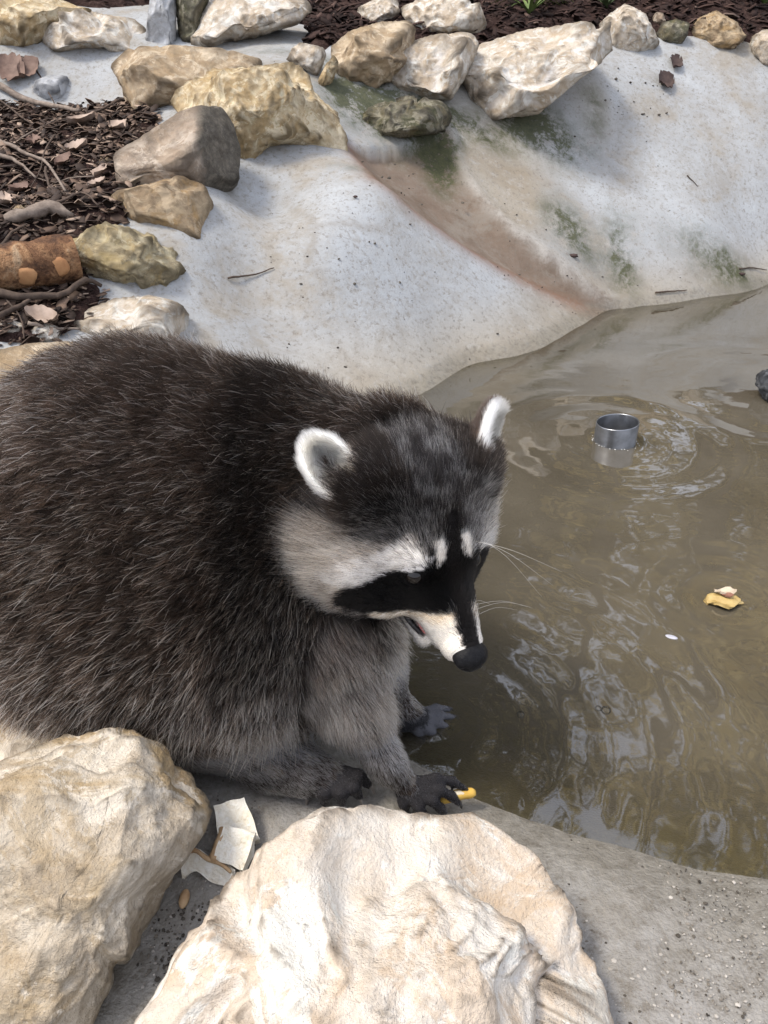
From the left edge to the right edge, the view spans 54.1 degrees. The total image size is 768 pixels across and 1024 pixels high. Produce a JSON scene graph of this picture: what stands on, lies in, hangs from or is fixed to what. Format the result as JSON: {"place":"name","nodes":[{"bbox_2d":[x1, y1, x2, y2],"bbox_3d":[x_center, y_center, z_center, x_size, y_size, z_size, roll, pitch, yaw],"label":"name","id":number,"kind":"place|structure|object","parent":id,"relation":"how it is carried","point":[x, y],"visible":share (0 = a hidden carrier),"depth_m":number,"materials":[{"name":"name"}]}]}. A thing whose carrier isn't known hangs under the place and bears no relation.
{"place":"outdoors","nodes":[
{"label":"outdoors","id":0,"kind":"place"},
{"bbox_2d":[0,0,767,342],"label":"ground","id":1,"kind":"structure","parent":0,"point":[80,308],"depth_m":2.22,"materials":[{"name":"brown wood"}]},
{"bbox_2d":[0,97,162,345],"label":"leaf litter","id":2,"kind":"object","parent":1,"relation":"on","point":[145,111],"visible":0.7,"depth_m":1.85,"materials":[{"name":"brown plant"}]},
{"bbox_2d":[0,191,12,203],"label":"dead leaf","id":3,"kind":"object","parent":2,"relation":"on","point":[6,198],"visible":0.99,"depth_m":1.62,"materials":[{"name":"beige plant"}]},
{"bbox_2d":[1,223,27,243],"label":"twig","id":4,"kind":"object","parent":2,"relation":"on","point":[7,237],"visible":0.9,"depth_m":1.52,"materials":[{"name":"wood"}]},
{"bbox_2d":[0,298,30,318],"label":"twig","id":5,"kind":"object","parent":2,"relation":"on","point":[6,312],"visible":1,"depth_m":1.36,"materials":[{"name":"wood"}]},
{"bbox_2d":[7,181,28,191],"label":"dead leaf","id":6,"kind":"object","parent":2,"relation":"on","point":[21,187],"visible":0.91,"depth_m":1.78,"materials":[{"name":"brown plant"}]},
{"bbox_2d":[0,153,36,178],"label":"twig","id":7,"kind":"object","parent":2,"relation":"on","point":[3,156],"visible":1,"depth_m":1.86,"materials":[{"name":"wood"}]},
{"bbox_2d":[11,205,25,209],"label":"pebble","id":8,"kind":"object","parent":2,"relation":"on","point":[18,206],"visible":0.19,"depth_m":1.62,"materials":[{"name":"beige stone"}]},
{"bbox_2d":[0,99,57,132],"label":"twig","id":9,"kind":"object","parent":2,"relation":"on","point":[8,106],"visible":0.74,"depth_m":2.21,"materials":[{"name":"brown wood"}]},
{"bbox_2d":[24,133,40,143],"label":"dead leaf","id":10,"kind":"object","parent":2,"relation":"on","point":[33,139],"visible":1,"depth_m":1.98,"materials":[{"name":"brown plant"}]},
{"bbox_2d":[0,139,65,191],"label":"twig","id":11,"kind":"object","parent":2,"relation":"on","point":[16,147],"visible":0.97,"depth_m":1.89,"materials":[{"name":"wood"}]},
{"bbox_2d":[21,56,54,103],"bbox_3d":[-1.071,-1.330,2.324,0.276,0.142,0.075,21,36,32],"label":"twig","id":12,"kind":"object","parent":2,"relation":"on","point":[41,77],"visible":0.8,"depth_m":2.34,"materials":[{"name":"brown wood"}]},
{"bbox_2d":[3,199,73,222],"bbox_3d":[-0.728,-0.634,1.584,0.138,0.042,0.044,-12,32,-20],"label":"bark strip","id":13,"kind":"object","parent":2,"relation":"on","point":[44,208],"visible":0.99,"depth_m":1.57,"materials":[{"name":"grey wood"}]},
{"bbox_2d":[0,82,80,111],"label":"branch","id":14,"kind":"object","parent":2,"relation":"on","point":[13,93],"visible":0.99,"depth_m":2.28,"materials":[{"name":"wood"}]},
{"bbox_2d":[24,304,57,322],"bbox_3d":[-0.626,-0.362,1.374,0.048,0.029,0.047,9,31,16],"label":"dead leaf","id":15,"kind":"object","parent":2,"relation":"on","point":[41,312],"visible":1,"depth_m":1.38,"materials":[{"name":"beige plant"}]},
{"bbox_2d":[0,234,82,290],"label":"log","id":16,"kind":"object","parent":2,"relation":"on","point":[51,260],"visible":0.97,"depth_m":1.42,"materials":[{"name":"brown wood"}]},
{"bbox_2d":[29,134,54,188],"bbox_3d":[-0.855,-0.883,1.886,0.013,0.102,0.273,-3,30,-6],"label":"twig","id":17,"kind":"object","parent":2,"relation":"on","point":[50,140],"visible":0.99,"depth_m":1.90,"materials":[{"name":"wood"}]},
{"bbox_2d":[20,113,67,139],"bbox_3d":[-0.934,-1.053,2.053,0.015,0.057,0.210,10,31,16],"label":"twig","id":18,"kind":"object","parent":2,"relation":"on","point":[41,126],"visible":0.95,"depth_m":2.03,"materials":[{"name":"brown wood"}]},
{"bbox_2d":[0,276,101,300],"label":"branch","id":19,"kind":"object","parent":2,"relation":"on","point":[18,296],"visible":1,"depth_m":1.41,"materials":[{"name":"wood"}]},
{"bbox_2d":[44,166,65,193],"bbox_3d":[-0.777,-0.776,1.760,0.019,0.040,0.268,-15,33,-24],"label":"twig","id":20,"kind":"object","parent":2,"relation":"on","point":[46,175],"visible":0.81,"depth_m":1.81,"materials":[{"name":"brown wood"}]},
{"bbox_2d":[54,151,70,164],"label":"dead leaf","id":21,"kind":"object","parent":2,"relation":"on","point":[59,159],"visible":1,"depth_m":1.87,"materials":[{"name":"brown plant"}]},
{"bbox_2d":[26,191,98,206],"bbox_3d":[-0.692,-0.675,1.627,0.152,0.027,0.060,-4,30,-7],"label":"twig","id":22,"kind":"object","parent":2,"relation":"on","point":[70,196],"visible":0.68,"depth_m":1.64,"materials":[{"name":"brown wood"}]},
{"bbox_2d":[30,175,94,182],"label":"twig","id":23,"kind":"object","parent":2,"relation":"on","point":[69,178],"visible":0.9,"depth_m":1.76,"materials":[{"name":"brown wood"}]},
{"bbox_2d":[64,138,86,150],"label":"dead leaf","id":24,"kind":"object","parent":2,"relation":"on","point":[77,144],"visible":1,"depth_m":1.91,"materials":[{"name":"beige plant"}]},
{"bbox_2d":[66,111,95,124],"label":"dead leaf","id":25,"kind":"object","parent":2,"relation":"on","point":[79,119],"visible":1,"depth_m":2.05,"materials":[{"name":"beige plant"}]},
{"bbox_2d":[53,99,118,121],"bbox_3d":[-0.848,-1.142,2.140,0.190,0.058,0.015,-9,31,-15],"label":"twig","id":26,"kind":"object","parent":2,"relation":"on","point":[108,105],"visible":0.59,"depth_m":2.15,"materials":[{"name":"brown wood"}]},
{"bbox_2d":[87,176,105,186],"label":"dead leaf","id":27,"kind":"object","parent":2,"relation":"on","point":[93,183],"visible":1,"depth_m":1.71,"materials":[{"name":"beige plant"}]},
{"bbox_2d":[90,163,106,176],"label":"dead leaf","id":28,"kind":"object","parent":2,"relation":"on","point":[99,169],"visible":0.98,"depth_m":1.77,"materials":[{"name":"beige plant"}]},
{"bbox_2d":[108,119,126,128],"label":"dead leaf","id":29,"kind":"object","parent":1,"relation":"on","point":[116,124],"visible":1,"depth_m":2.00,"materials":[{"name":"beige plant"}]},
{"bbox_2d":[0,0,767,1023],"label":"pond basin","id":30,"kind":"object","parent":1,"relation":"on","point":[598,196],"visible":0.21,"depth_m":1.89,"materials":[{"name":"concrete"}]},
{"bbox_2d":[0,321,21,332],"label":"pebble","id":31,"kind":"object","parent":30,"relation":"on","point":[18,329],"visible":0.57,"depth_m":1.35,"materials":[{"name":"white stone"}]},
{"bbox_2d":[0,52,24,80],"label":"dead leaf","id":32,"kind":"object","parent":30,"relation":"on","point":[8,66],"visible":1,"depth_m":2.33,"materials":[{"name":"brown plant"}]},
{"bbox_2d":[5,298,24,338],"bbox_3d":[-0.676,-0.365,1.374,0.013,0.055,0.166,-19,35,-29],"label":"twig","id":33,"kind":"object","parent":30,"relation":"on","point":[10,304],"visible":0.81,"depth_m":1.36,"materials":[{"name":"wood"}]},
{"bbox_2d":[17,55,38,76],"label":"dead leaf","id":34,"kind":"object","parent":30,"relation":"on","point":[31,64],"visible":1,"depth_m":2.34,"materials":[{"name":"brown plant"}]},
{"bbox_2d":[0,716,56,760],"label":"rock","id":35,"kind":"object","parent":30,"relation":"on","point":[20,745],"visible":0.02,"depth_m":0.67,"materials":[{"name":"stone"}]},
{"bbox_2d":[0,341,71,380],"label":"rock","id":36,"kind":"object","parent":30,"relation":"on","point":[8,355],"visible":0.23,"depth_m":1.23,"materials":[{"name":"beige stone"}]},
{"bbox_2d":[0,0,91,46],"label":"rock","id":37,"kind":"object","parent":30,"relation":"on","point":[23,23],"visible":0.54,"depth_m":2.35,"materials":[{"name":"yellow stone"}]},
{"bbox_2d":[31,324,60,341],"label":"pebble","id":38,"kind":"object","parent":30,"relation":"on","point":[45,330],"visible":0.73,"depth_m":1.37,"materials":[{"name":"white stone"}]},
{"bbox_2d":[32,75,68,99],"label":"stone","id":39,"kind":"object","parent":30,"relation":"on","point":[55,86],"visible":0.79,"depth_m":2.31,"materials":[{"name":"grey stone"}]},
{"bbox_2d":[27,321,80,329],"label":"twig","id":40,"kind":"object","parent":30,"relation":"on","point":[37,324],"visible":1,"depth_m":1.37,"materials":[{"name":"wood"}]},
{"bbox_2d":[42,7,145,51],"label":"rock","id":41,"kind":"object","parent":30,"relation":"on","point":[76,29],"visible":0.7,"depth_m":2.38,"materials":[{"name":"white stone"}]},
{"bbox_2d":[0,727,211,1023],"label":"boulder","id":42,"kind":"object","parent":30,"relation":"on","point":[102,831],"visible":1,"depth_m":0.55,"materials":[{"name":"stone"}]},
{"bbox_2d":[73,221,185,288],"bbox_3d":[-0.544,-0.528,1.601,0.247,0.182,0.239,0,30,0],"label":"rock","id":43,"kind":"object","parent":30,"relation":"on","point":[116,253],"visible":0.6,"depth_m":1.51,"materials":[{"name":"stone"}]},
{"bbox_2d":[74,295,188,339],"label":"rock","id":44,"kind":"object","parent":30,"relation":"on","point":[164,315],"visible":0.33,"depth_m":1.44,"materials":[{"name":"white stone"}]},
{"bbox_2d":[145,0,176,44],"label":"slab","id":45,"kind":"structure","parent":30,"relation":"on","point":[161,23],"depth_m":2.39,"materials":[{"name":"grey stone"}]},
{"bbox_2d":[111,175,213,238],"bbox_3d":[-0.500,-0.673,1.701,0.222,0.163,0.186,0,30,0],"label":"rock","id":46,"kind":"object","parent":30,"relation":"on","point":[185,205],"visible":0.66,"depth_m":1.63,"materials":[{"name":"brown stone"}]},
{"bbox_2d":[113,105,240,191],"bbox_3d":[-0.490,-0.844,1.794,0.299,0.223,0.243,-6,31,-11],"label":"rock","id":47,"kind":"object","parent":30,"relation":"on","point":[200,144],"visible":0.75,"depth_m":1.73,"materials":[{"name":"stone"}]},
{"bbox_2d":[179,889,189,908],"bbox_3d":[-0.165,0.320,0.623,0.008,0.008,0.017,0,30,0],"label":"bread crumb","id":48,"kind":"object","parent":30,"relation":"on","point":[184,897],"visible":1,"depth_m":0.62,"materials":[{"name":"beige food"}]},
{"bbox_2d":[111,45,261,109],"bbox_3d":[-0.561,-1.242,2.183,0.405,0.197,0.301,-16,34,-25],"label":"boulder","id":49,"kind":"object","parent":30,"relation":"on","point":[151,75],"visible":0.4,"depth_m":2.08,"materials":[{"name":"beige stone"}]},
{"bbox_2d":[176,0,208,41],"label":"rock","id":50,"kind":"object","parent":30,"relation":"on","point":[189,14],"visible":0.89,"depth_m":2.38,"materials":[{"name":"stone"}]},
{"bbox_2d":[181,848,235,885],"bbox_3d":[-0.149,0.303,0.641,0.055,0.025,0.022,6,30,10],"label":"bread crust","id":51,"kind":"object","parent":30,"relation":"on","point":[216,872],"visible":0.74,"depth_m":0.64},
{"bbox_2d":[209,825,255,870],"bbox_3d":[-0.129,0.289,0.648,0.035,0.028,0.036,8,31,14],"label":"bread","id":52,"kind":"object","parent":30,"relation":"on","point":[234,847],"visible":0.94,"depth_m":0.64,"materials":[{"name":"white food"}]},
{"bbox_2d":[213,798,259,843],"bbox_3d":[-0.133,0.280,0.673,0.034,0.028,0.045,-12,32,-20],"label":"bread","id":53,"kind":"object","parent":30,"relation":"on","point":[235,813],"visible":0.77,"depth_m":0.67,"materials":[{"name":"white food"}]},
{"bbox_2d":[228,267,273,278],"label":"twig","id":54,"kind":"object","parent":30,"relation":"on","point":[230,277],"visible":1,"depth_m":1.70,"materials":[{"name":"wood"}]},
{"bbox_2d":[191,0,311,46],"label":"rock","id":55,"kind":"object","parent":30,"relation":"on","point":[222,21],"visible":0.98,"depth_m":2.35,"materials":[{"name":"white stone"}]},
{"bbox_2d":[170,62,347,158],"bbox_3d":[-0.337,-1.061,2.057,0.479,0.295,0.392,0,30,0],"label":"boulder","id":56,"kind":"object","parent":30,"relation":"on","point":[264,107],"visible":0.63,"depth_m":1.92,"materials":[{"name":"yellow stone"}]},
{"bbox_2d":[0,321,554,814],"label":"raccoon","id":57,"kind":"object","parent":30,"relation":"on","point":[252,573],"visible":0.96,"depth_m":0.63},
{"bbox_2d":[286,42,325,75],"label":"rock","id":58,"kind":"object","parent":30,"relation":"on","point":[309,58],"visible":0.94,"depth_m":2.19,"materials":[{"name":"white stone"}]},
{"bbox_2d":[318,55,338,85],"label":"rock","id":59,"kind":"object","parent":30,"relation":"on","point":[327,75],"visible":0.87,"depth_m":2.19,"materials":[{"name":"yellow stone"}]},
{"bbox_2d":[331,20,415,87],"bbox_3d":[-0.033,-1.398,2.310,0.264,0.196,0.240,0,30,0],"label":"rock","id":60,"kind":"object","parent":30,"relation":"on","point":[372,55],"visible":0.85,"depth_m":2.25,"materials":[{"name":"beige stone"}]},
{"bbox_2d":[134,804,613,1023],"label":"boulder","id":61,"kind":"object","parent":30,"relation":"on","point":[367,914],"visible":1,"depth_m":0.50,"materials":[{"name":"stone"}]},
{"bbox_2d":[362,95,451,138],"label":"rock","id":62,"kind":"object","parent":30,"relation":"on","point":[408,116],"visible":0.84,"depth_m":2.19,"materials":[{"name":"stone"}]},
{"bbox_2d":[391,32,478,99],"bbox_3d":[0.114,-1.403,2.384,0.342,0.207,0.272,8,31,14],"label":"rock","id":63,"kind":"object","parent":30,"relation":"on","point":[436,66],"visible":0.76,"depth_m":2.29,"materials":[{"name":"white stone"}]},
{"bbox_2d":[136,61,767,1023],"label":"grit","id":64,"kind":"object","parent":30,"relation":"on","point":[172,915],"visible":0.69,"depth_m":0.60,"materials":[{"name":"grey gravel"}]},
{"bbox_2d":[440,788,475,803],"bbox_3d":[0.070,0.270,0.716,0.037,0.014,0.011,-10,31,-16],"label":"potato chip","id":65,"kind":"object","parent":30,"relation":"on","point":[470,793],"visible":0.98,"depth_m":0.71,"materials":[{"name":"yellow food"}]},
{"bbox_2d":[462,21,612,120],"bbox_3d":[0.483,-1.464,2.492,0.556,0.282,0.466,0,30,0],"label":"rock","id":66,"kind":"object","parent":30,"relation":"on","point":[535,71],"visible":0.86,"depth_m":2.36,"materials":[{"name":"white stone"}]},
{"bbox_2d":[599,4,659,51],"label":"rock","id":67,"kind":"object","parent":30,"relation":"on","point":[631,29],"visible":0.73,"depth_m":2.71,"materials":[{"name":"white stone"}]},
{"bbox_2d":[659,70,674,87],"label":"dead leaf","id":68,"kind":"object","parent":30,"relation":"on","point":[666,78],"visible":1,"depth_m":2.70,"materials":[{"name":"brown plant"}]},
{"bbox_2d":[655,290,685,292],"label":"twig","id":69,"kind":"object","parent":30,"relation":"on","point":[668,291],"visible":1,"depth_m":2.39,"materials":[{"name":"wood"}]},
{"bbox_2d":[656,19,689,43],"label":"rock","id":70,"kind":"object","parent":30,"relation":"on","point":[674,31],"visible":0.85,"depth_m":2.78,"materials":[{"name":"stone"}]},
{"bbox_2d":[670,54,682,67],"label":"dead leaf","id":71,"kind":"object","parent":30,"relation":"on","point":[677,60],"visible":1,"depth_m":2.74,"materials":[{"name":"brown plant"}]},
{"bbox_2d":[691,10,746,48],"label":"rock","id":72,"kind":"object","parent":30,"relation":"on","point":[717,29],"visible":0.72,"depth_m":2.80,"materials":[{"name":"brown stone"}]},
{"bbox_2d":[739,267,765,269],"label":"twig","id":73,"kind":"object","parent":30,"relation":"on","point":[752,267],"visible":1,"depth_m":2.58,"materials":[{"name":"wood"}]},
{"bbox_2d":[750,29,767,65],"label":"rock","id":74,"kind":"object","parent":30,"relation":"on","point":[759,45],"visible":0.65,"depth_m":2.81,"materials":[{"name":"white stone"}]},
{"bbox_2d":[69,0,767,44],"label":"bark mulch","id":75,"kind":"object","parent":1,"relation":"on","point":[316,19],"visible":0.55,"depth_m":2.80,"materials":[{"name":"brown wood"}]},
{"bbox_2d":[357,0,399,23],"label":"rock","id":76,"kind":"object","parent":75,"relation":"on","point":[378,10],"visible":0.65,"depth_m":2.64,"materials":[{"name":"white stone"}]},
{"bbox_2d":[400,0,486,33],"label":"rock","id":77,"kind":"object","parent":75,"relation":"on","point":[447,16],"visible":0.72,"depth_m":2.58,"materials":[{"name":"white stone"}]},
{"bbox_2d":[491,0,572,13],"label":"plant","id":78,"kind":"object","parent":75,"relation":"on","point":[530,6],"visible":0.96,"depth_m":2.80,"materials":[{"name":"green plant"}]},
{"bbox_2d":[589,0,629,7],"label":"plant","id":79,"kind":"object","parent":75,"relation":"on","point":[605,2],"visible":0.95,"depth_m":2.89,"materials":[{"name":"green plant"}]},
{"bbox_2d":[651,12,665,23],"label":"pebble","id":80,"kind":"object","parent":1,"relation":"on","point":[658,17],"visible":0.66,"depth_m":2.84,"materials":[{"name":"stone"}]},
{"bbox_2d":[407,291,767,820],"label":"water","id":81,"kind":"structure","parent":0,"point":[651,540],"depth_m":1.09,"materials":[{"name":"brown liquid"}]},
{"bbox_2d":[594,413,639,449],"bbox_3d":[0.455,-0.108,1.502,0.081,0.165,0.081,0,30,0],"label":"standpipe","id":82,"kind":"object","parent":81,"relation":"in","point":[616,431],"visible":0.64,"depth_m":1.46,"materials":[{"name":"metal"}]},
{"bbox_2d":[665,634,677,638],"bbox_3d":[0.368,0.160,0.962,0.015,0.002,0.010,0,30,0],"label":"floating petal","id":83,"kind":"object","parent":81,"relation":"on","point":[671,636],"visible":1,"depth_m":0.96,"materials":[{"name":"white plant"}]},
{"bbox_2d":[703,587,743,608],"bbox_3d":[0.463,0.118,1.022,0.047,0.019,0.039,-18,35,-29],"label":"fruit peel","id":84,"kind":"object","parent":81,"relation":"on","point":[726,597],"visible":1,"depth_m":1.02,"materials":[{"name":"yellow food"}]},
{"bbox_2d":[755,369,767,400],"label":"wet stone","id":85,"kind":"object","parent":81,"relation":"on","point":[761,382],"visible":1,"depth_m":1.66,"materials":[{"name":"grey stone"}]}
]}

